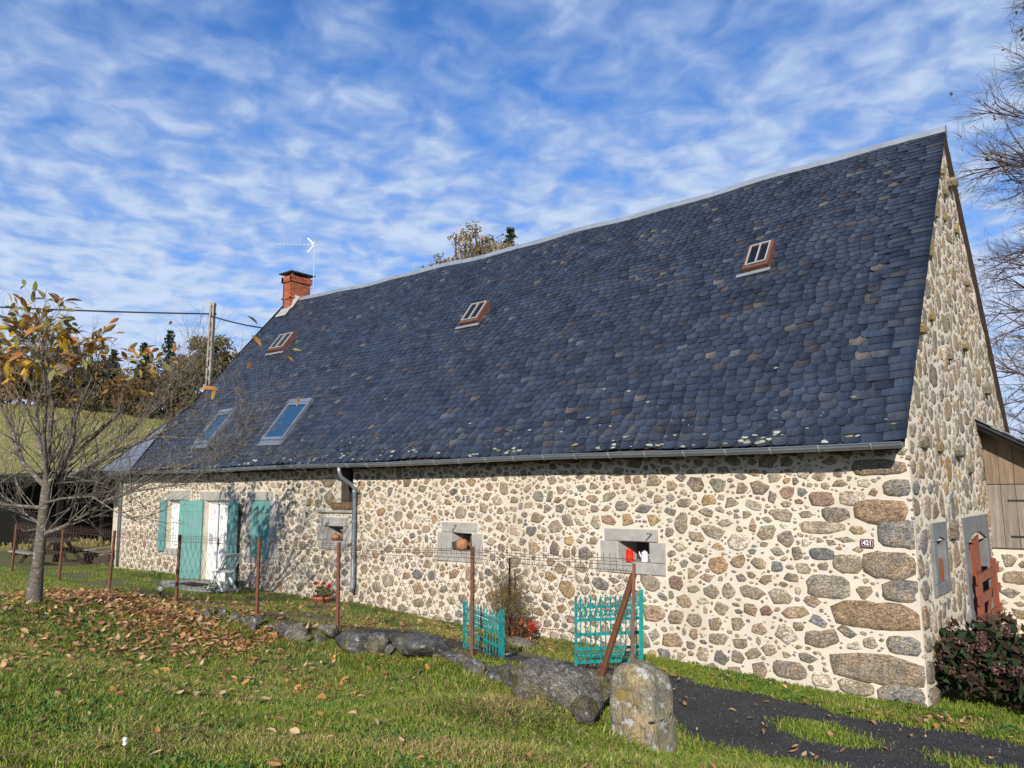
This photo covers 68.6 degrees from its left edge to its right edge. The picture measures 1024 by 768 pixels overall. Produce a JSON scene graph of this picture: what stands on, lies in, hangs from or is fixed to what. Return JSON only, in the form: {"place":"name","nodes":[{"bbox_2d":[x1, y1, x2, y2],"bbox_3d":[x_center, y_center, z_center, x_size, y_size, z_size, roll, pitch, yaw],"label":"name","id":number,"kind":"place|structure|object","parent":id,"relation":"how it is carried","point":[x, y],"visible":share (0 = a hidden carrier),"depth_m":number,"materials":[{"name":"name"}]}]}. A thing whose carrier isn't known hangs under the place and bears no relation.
{"place":"outdoors","nodes":[
{"label":"outdoors","id":0,"kind":"place"},
{"bbox_2d":[0,406,1023,767],"bbox_3d":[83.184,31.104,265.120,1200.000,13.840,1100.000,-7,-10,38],"label":"ground","id":1,"kind":"structure","parent":0,"point":[4,558],"depth_m":12.69,"materials":[{"name":"plant"}]},
{"bbox_2d":[0,352,13,402],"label":"hill tree","id":2,"kind":"object","parent":1,"relation":"on","point":[5,379],"visible":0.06,"depth_m":87.85,"materials":[{"name":"brown plant"}]},
{"bbox_2d":[0,382,43,404],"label":"hedge bush","id":3,"kind":"object","parent":1,"relation":"on","point":[24,402],"visible":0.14,"depth_m":86.44,"materials":[{"name":"brown plant"}]},
{"bbox_2d":[0,345,59,406],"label":"hill tree","id":4,"kind":"object","parent":1,"relation":"on","point":[19,379],"visible":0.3,"depth_m":85.20,"materials":[{"name":"brown plant"}]},
{"bbox_2d":[20,375,74,396],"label":"hill shrub","id":5,"kind":"object","parent":1,"relation":"on","point":[56,377],"visible":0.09,"depth_m":88.19,"materials":[{"name":"brown plant"}]},
{"bbox_2d":[8,537,94,564],"bbox_3d":[-14.015,5.165,22.838,1.900,0.869,1.810,-7,-10,38],"label":"picnic table","id":6,"kind":"object","parent":1,"relation":"on","point":[52,552],"visible":0.55,"depth_m":22.76,"materials":[{"name":"brown wood"}]},
{"bbox_2d":[34,379,70,407],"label":"hedge bush","id":7,"kind":"object","parent":1,"relation":"on","point":[54,390],"visible":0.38,"depth_m":85.56,"materials":[{"name":"brown plant"}]},
{"bbox_2d":[39,335,74,407],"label":"conifer","id":8,"kind":"object","parent":1,"relation":"on","point":[60,356],"visible":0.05,"depth_m":92.25,"materials":[{"name":"green plant"}]},
{"bbox_2d":[0,469,124,567],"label":"open shed","id":9,"kind":"structure","parent":1,"relation":"on","point":[8,522],"depth_m":30.65,"materials":[{"name":"brown wood"}]},
{"bbox_2d":[55,388,93,409],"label":"hedge bush","id":10,"kind":"object","parent":1,"relation":"on","point":[66,402],"visible":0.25,"depth_m":85.22,"materials":[{"name":"brown plant"}]},
{"bbox_2d":[0,403,169,548],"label":"meadow grass","id":11,"kind":"structure","parent":1,"relation":"on","point":[63,409],"depth_m":66.82,"materials":[{"name":"plant"}]},
{"bbox_2d":[61,348,122,407],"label":"hill tree","id":12,"kind":"object","parent":1,"relation":"on","point":[96,386],"visible":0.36,"depth_m":88.92,"materials":[{"name":"brown plant"}]},
{"bbox_2d":[74,387,112,410],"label":"hedge bush","id":13,"kind":"object","parent":1,"relation":"on","point":[99,398],"visible":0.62,"depth_m":83.44,"materials":[{"name":"brown plant"}]},
{"bbox_2d":[101,349,121,409],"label":"conifer","id":14,"kind":"object","parent":1,"relation":"on","point":[114,354],"visible":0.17,"depth_m":92.48,"materials":[{"name":"green plant"}]},
{"bbox_2d":[99,368,137,412],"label":"hill shrub","id":15,"kind":"object","parent":1,"relation":"on","point":[114,386],"visible":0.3,"depth_m":82.96,"materials":[{"name":"brown plant"}]},
{"bbox_2d":[122,737,126,750],"bbox_3d":[-2.432,2.328,4.700,0.030,0.220,0.029,-7,-10,38],"label":"fence peg","id":16,"kind":"object","parent":1,"relation":"on","point":[124,739],"visible":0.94,"depth_m":4.70,"materials":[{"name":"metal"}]},
{"bbox_2d":[0,666,427,755],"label":"fence string","id":17,"kind":"object","parent":16,"relation":"attached to","point":[188,727],"visible":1,"depth_m":5.08,"materials":[{"name":"fabric"}]},
{"bbox_2d":[114,391,155,416],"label":"hedge bush","id":18,"kind":"object","parent":1,"relation":"on","point":[136,400],"visible":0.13,"depth_m":81.81,"materials":[{"name":"brown plant"}]},
{"bbox_2d":[119,342,157,414],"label":"conifer","id":19,"kind":"object","parent":1,"relation":"on","point":[144,345],"visible":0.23,"depth_m":88.35,"materials":[{"name":"green plant"}]},
{"bbox_2d":[120,371,167,418],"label":"hill shrub","id":20,"kind":"object","parent":1,"relation":"on","point":[130,394],"visible":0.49,"depth_m":80.98,"materials":[{"name":"brown plant"}]},
{"bbox_2d":[157,585,163,594],"bbox_3d":[-6.955,4.131,14.843,0.130,0.300,0.130,-7,-10,38],"label":"garden lamp","id":21,"kind":"object","parent":1,"relation":"on","point":[161,589],"visible":0.84,"depth_m":14.81,"materials":[{"name":"white"}]},
{"bbox_2d":[152,330,176,413],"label":"conifer","id":22,"kind":"object","parent":1,"relation":"on","point":[169,336],"visible":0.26,"depth_m":90.43,"materials":[{"name":"green plant"}]},
{"bbox_2d":[0,279,337,603],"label":"chestnut tree","id":23,"kind":"object","parent":1,"relation":"on","point":[66,341],"visible":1,"depth_m":11.73,"materials":[{"name":"grey plant"}]},
{"bbox_2d":[168,402,190,417],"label":"hedge bush","id":24,"kind":"object","parent":1,"relation":"on","point":[174,410],"visible":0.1,"depth_m":79.77,"materials":[{"name":"brown plant"}]},
{"bbox_2d":[162,378,200,411],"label":"hill shrub","id":25,"kind":"object","parent":1,"relation":"on","point":[180,397],"visible":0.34,"depth_m":81.31,"materials":[{"name":"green plant"}]},
{"bbox_2d":[165,354,204,408],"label":"hill tree","id":26,"kind":"object","parent":1,"relation":"on","point":[177,400],"visible":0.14,"depth_m":83.38,"materials":[{"name":"brown plant"}]},
{"bbox_2d":[161,580,239,592],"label":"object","id":27,"kind":"structure","parent":1,"relation":"on","point":[168,584],"depth_m":17.38,"materials":[{"name":"grey stone"}]},
{"bbox_2d":[179,582,208,586],"bbox_3d":[-7.568,4.745,17.778,0.800,0.020,0.400,-7,-10,38],"label":"boot scraper mat","id":28,"kind":"object","parent":27,"relation":"on","point":[195,585],"visible":0.72,"depth_m":17.65,"materials":[{"name":"black rubber"}]},
{"bbox_2d":[183,334,235,401],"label":"oak tree","id":29,"kind":"object","parent":1,"relation":"on","point":[218,346],"visible":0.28,"depth_m":79.41,"materials":[{"name":"green plant"}]},
{"bbox_2d":[205,302,216,385],"bbox_3d":[-13.644,1.690,33.529,0.464,10.821,0.461,0,-8,0],"label":"utility pole","id":30,"kind":"object","parent":1,"relation":"on","point":[212,312],"visible":0.3,"depth_m":33.89,"materials":[{"name":"concrete"}]},
{"bbox_2d":[0,306,208,314],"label":"power cable","id":31,"kind":"object","parent":30,"relation":"attached to","point":[120,311],"visible":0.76,"depth_m":32.58,"materials":[{"name":"black plastic"}]},
{"bbox_2d":[211,316,261,327],"bbox_3d":[-10.417,-2.432,29.862,0.057,2.554,10.469,6,-10,-38],"label":"power cable","id":32,"kind":"object","parent":30,"relation":"attached to","point":[236,322],"visible":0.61,"depth_m":31.15,"materials":[{"name":"black plastic"}]},
{"bbox_2d":[204,351,237,384],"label":"oak tree","id":33,"kind":"object","parent":1,"relation":"on","point":[227,353],"visible":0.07,"depth_m":79.81,"materials":[{"name":"green plant"}]},
{"bbox_2d":[207,552,243,592],"bbox_3d":[-6.520,4.277,17.018,0.833,0.912,0.428,-7,-10,38],"label":"folding chair","id":34,"kind":"object","parent":1,"relation":"on","point":[238,555],"visible":0.84,"depth_m":16.94,"materials":[{"name":"white paint"}]},
{"bbox_2d":[311,581,333,603],"bbox_3d":[-3.875,4.253,15.348,0.470,0.468,0.470,-7,-10,38],"label":"flower pot","id":35,"kind":"object","parent":1,"relation":"on","point":[325,597],"visible":0.86,"depth_m":15.28,"materials":[{"name":"ceramic"}]},
{"bbox_2d":[10,522,636,683],"bbox_3d":[-5.526,3.311,13.339,19.063,1.578,1.216,-8,-11,43],"label":"wire fence","id":36,"kind":"object","parent":1,"relation":"on","point":[630,588],"visible":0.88,"depth_m":10.79,"materials":[{"name":"metal"}]},
{"bbox_2d":[192,606,611,725],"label":"dry stone wall","id":37,"kind":"structure","parent":1,"relation":"on","point":[582,693],"depth_m":8.15,"materials":[{"name":"grey stone"}]},
{"bbox_2d":[414,253,460,269],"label":"ridge tree","id":38,"kind":"object","parent":1,"relation":"on","point":[439,258],"visible":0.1,"depth_m":51.42,"materials":[{"name":"brown plant"}]},
{"bbox_2d":[439,221,497,262],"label":"ridge tree","id":39,"kind":"object","parent":1,"relation":"on","point":[461,238],"visible":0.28,"depth_m":49.72,"materials":[{"name":"brown plant"}]},
{"bbox_2d":[463,601,504,657],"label":"iron gate","id":40,"kind":"structure","parent":1,"relation":"on","point":[499,631],"depth_m":9.85,"materials":[{"name":"teal metal"}]},
{"bbox_2d":[458,221,517,258],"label":"ridge tree","id":41,"kind":"object","parent":1,"relation":"on","point":[490,249],"visible":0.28,"depth_m":48.93,"materials":[{"name":"brown plant"}]},
{"bbox_2d":[484,562,534,635],"bbox_3d":[-0.028,3.557,12.403,1.013,1.262,0.595,-7,-10,38],"label":"broom shrub","id":42,"kind":"object","parent":1,"relation":"on","point":[506,604],"visible":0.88,"depth_m":12.31,"materials":[{"name":"green plant"}]},
{"bbox_2d":[503,226,515,248],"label":"conifer","id":43,"kind":"object","parent":1,"relation":"on","point":[509,230],"visible":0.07,"depth_m":54.72,"materials":[{"name":"green plant"}]},
{"bbox_2d":[508,558,510,636],"bbox_3d":[-0.041,3.517,12.274,0.028,1.301,0.086,-3,-8,17],"label":"garden stake","id":44,"kind":"object","parent":1,"relation":"on","point":[509,595],"visible":0.6,"depth_m":12.28,"materials":[{"name":"brown wood"}]},
{"bbox_2d":[0,587,1022,767],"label":"fallen leaves","id":45,"kind":"object","parent":1,"relation":"on","point":[113,596],"visible":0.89,"depth_m":11.04,"materials":[{"name":"brown plant"}]},
{"bbox_2d":[0,569,1023,767],"bbox_3d":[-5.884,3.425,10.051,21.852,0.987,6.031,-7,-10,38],"label":"field grass","id":46,"kind":"structure","parent":1,"relation":"on","point":[487,709],"depth_m":6.20,"materials":[{"name":"green plant"}]},
{"bbox_2d":[0,565,1023,767],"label":"yard grass","id":47,"kind":"structure","parent":1,"relation":"on","point":[975,725],"depth_m":9.46,"materials":[{"name":"green plant"}]},
{"bbox_2d":[504,636,534,646],"bbox_3d":[0.152,3.948,11.407,0.402,0.161,0.558,5,-9,-35],"label":"flat stone","id":48,"kind":"object","parent":1,"relation":"on","point":[521,642],"visible":0.45,"depth_m":11.35,"materials":[{"name":"grey stone"}]},
{"bbox_2d":[508,615,539,640],"bbox_3d":[0.188,3.902,11.927,0.611,0.445,0.429,-7,-10,38],"label":"red plant","id":49,"kind":"object","parent":1,"relation":"on","point":[525,630],"visible":0.84,"depth_m":11.89,"materials":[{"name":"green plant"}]},
{"bbox_2d":[97,125,1012,706],"bbox_3d":[-1.075,0.653,19.062,22.187,9.925,8.741,-7,-10,38],"label":"farmhouse","id":50,"kind":"object","parent":1,"relation":"on","point":[745,413],"visible":0.88,"depth_m":12.51,"materials":[{"name":"beige stone"}]},
{"bbox_2d":[170,500,186,547],"bbox_3d":[-8.886,3.769,20.185,1.000,1.280,0.060,-7,-10,38],"label":"casement window","id":51,"kind":"structure","parent":50,"relation":"in","point":[175,512],"depth_m":20.39,"materials":[{"name":"white paint"}]},
{"bbox_2d":[206,500,227,580],"bbox_3d":[-7.325,3.941,18.913,1.140,1.990,0.141,-7,-10,38],"label":"front door","id":52,"kind":"structure","parent":50,"relation":"in","point":[216,526],"depth_m":19.04,"materials":[{"name":"white paint"}]},
{"bbox_2d":[277,238,314,293],"bbox_3d":[-7.130,-3.638,24.622,1.281,2.426,0.200,-1,-8,2],"label":"television aerial","id":53,"kind":"object","parent":50,"relation":"attached to","point":[307,252],"visible":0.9,"depth_m":24.71,"materials":[{"name":"silver metal"}]},
{"bbox_2d":[331,533,339,539],"bbox_3d":[-3.759,3.244,15.992,0.206,0.166,0.209,-7,-10,38],"label":"pumpkin","id":54,"kind":"object","parent":50,"relation":"on","point":[335,536],"visible":0.98,"depth_m":15.92,"materials":[{"name":"orange food"}]},
{"bbox_2d":[330,502,341,509],"bbox_3d":[-3.715,2.603,16.001,0.386,0.162,0.267,-7,-10,38],"label":"basket","id":55,"kind":"object","parent":50,"relation":"on","point":[335,505],"visible":0.74,"depth_m":15.89,"materials":[{"name":"wicker"}]},
{"bbox_2d":[341,502,351,509],"bbox_3d":[-3.457,2.573,15.798,0.366,0.162,0.255,-7,-10,38],"label":"basket","id":56,"kind":"object","parent":50,"relation":"on","point":[346,505],"visible":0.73,"depth_m":15.68,"materials":[{"name":"wicker"}]},
{"bbox_2d":[452,541,459,550],"bbox_3d":[-1.006,2.970,13.803,0.189,0.168,0.150,-4,-9,24],"label":"bark piece","id":57,"kind":"object","parent":50,"relation":"on","point":[454,544],"visible":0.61,"depth_m":13.78,"materials":[{"name":"brown wood"}]},
{"bbox_2d":[456,536,468,550],"bbox_3d":[-0.907,2.905,13.706,0.236,0.275,0.240,-7,-10,38],"label":"pumpkin","id":58,"kind":"object","parent":50,"relation":"on","point":[463,543],"visible":0.94,"depth_m":13.62,"materials":[{"name":"orange food"}]},
{"bbox_2d":[626,548,634,561],"bbox_3d":[1.809,2.623,11.527,0.115,0.200,0.132,2,-8,-15],"label":"coffee pot","id":59,"kind":"object","parent":50,"relation":"on","point":[629,553],"visible":1,"depth_m":11.49,"materials":[{"name":"red metal"}]},
{"bbox_2d":[639,550,648,561],"bbox_3d":[2.022,2.625,11.443,0.109,0.170,0.165,3,-8,-21],"label":"coffee pot","id":60,"kind":"object","parent":50,"relation":"on","point":[644,554],"visible":1,"depth_m":11.40,"materials":[{"name":"white metal"}]},
{"bbox_2d":[969,534,984,622],"bbox_3d":[7.073,3.238,11.355,0.040,1.890,0.520,-7,-10,40],"label":"red door","id":61,"kind":"structure","parent":50,"relation":"in","point":[974,547],"depth_m":11.31,"materials":[{"name":"brown paint"}]},
{"bbox_2d":[974,558,1003,624],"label":"half gate","id":62,"kind":"structure","parent":50,"relation":"attached to","point":[991,592],"depth_m":11.59,"materials":[{"name":"red paint"}]},
{"bbox_2d":[250,613,1023,767],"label":"drive","id":63,"kind":"structure","parent":1,"relation":"on","point":[704,725],"depth_m":7.53,"materials":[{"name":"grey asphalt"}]},
{"bbox_2d":[260,612,490,653],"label":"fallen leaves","id":64,"kind":"object","parent":63,"relation":"on","point":[275,615],"visible":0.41,"depth_m":11.19,"materials":[{"name":"brown plant"}]},
{"bbox_2d":[574,589,643,665],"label":"iron gate","id":65,"kind":"structure","parent":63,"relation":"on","point":[626,632],"depth_m":8.51,"materials":[{"name":"teal metal"}]},
{"bbox_2d":[610,659,675,753],"bbox_3d":[1.137,2.871,6.517,0.456,0.879,0.462,-7,-10,38],"label":"standing stone","id":66,"kind":"object","parent":1,"relation":"on","point":[641,701],"visible":0.72,"depth_m":6.38,"materials":[{"name":"beige stone"}]},
{"bbox_2d":[933,610,1023,711],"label":"hydrangea bush","id":67,"kind":"object","parent":1,"relation":"on","point":[965,664],"visible":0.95,"depth_m":8.80,"materials":[{"name":"green plant"}]},
{"bbox_2d":[947,0,1023,439],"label":"bare tree","id":68,"kind":"object","parent":1,"relation":"on","point":[1012,164],"visible":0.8,"depth_m":29.68,"materials":[{"name":"brown plant"}]},
{"bbox_2d":[974,418,1023,637],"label":"lean to barn","id":69,"kind":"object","parent":1,"relation":"on","point":[1004,474],"visible":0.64,"depth_m":12.69,"materials":[{"name":"brown wood"}]},
{"bbox_2d":[0,0,1023,439],"label":"sky","id":70,"kind":"structure","parent":0,"point":[155,154],"materials":[{"name":"blue"}]}
]}

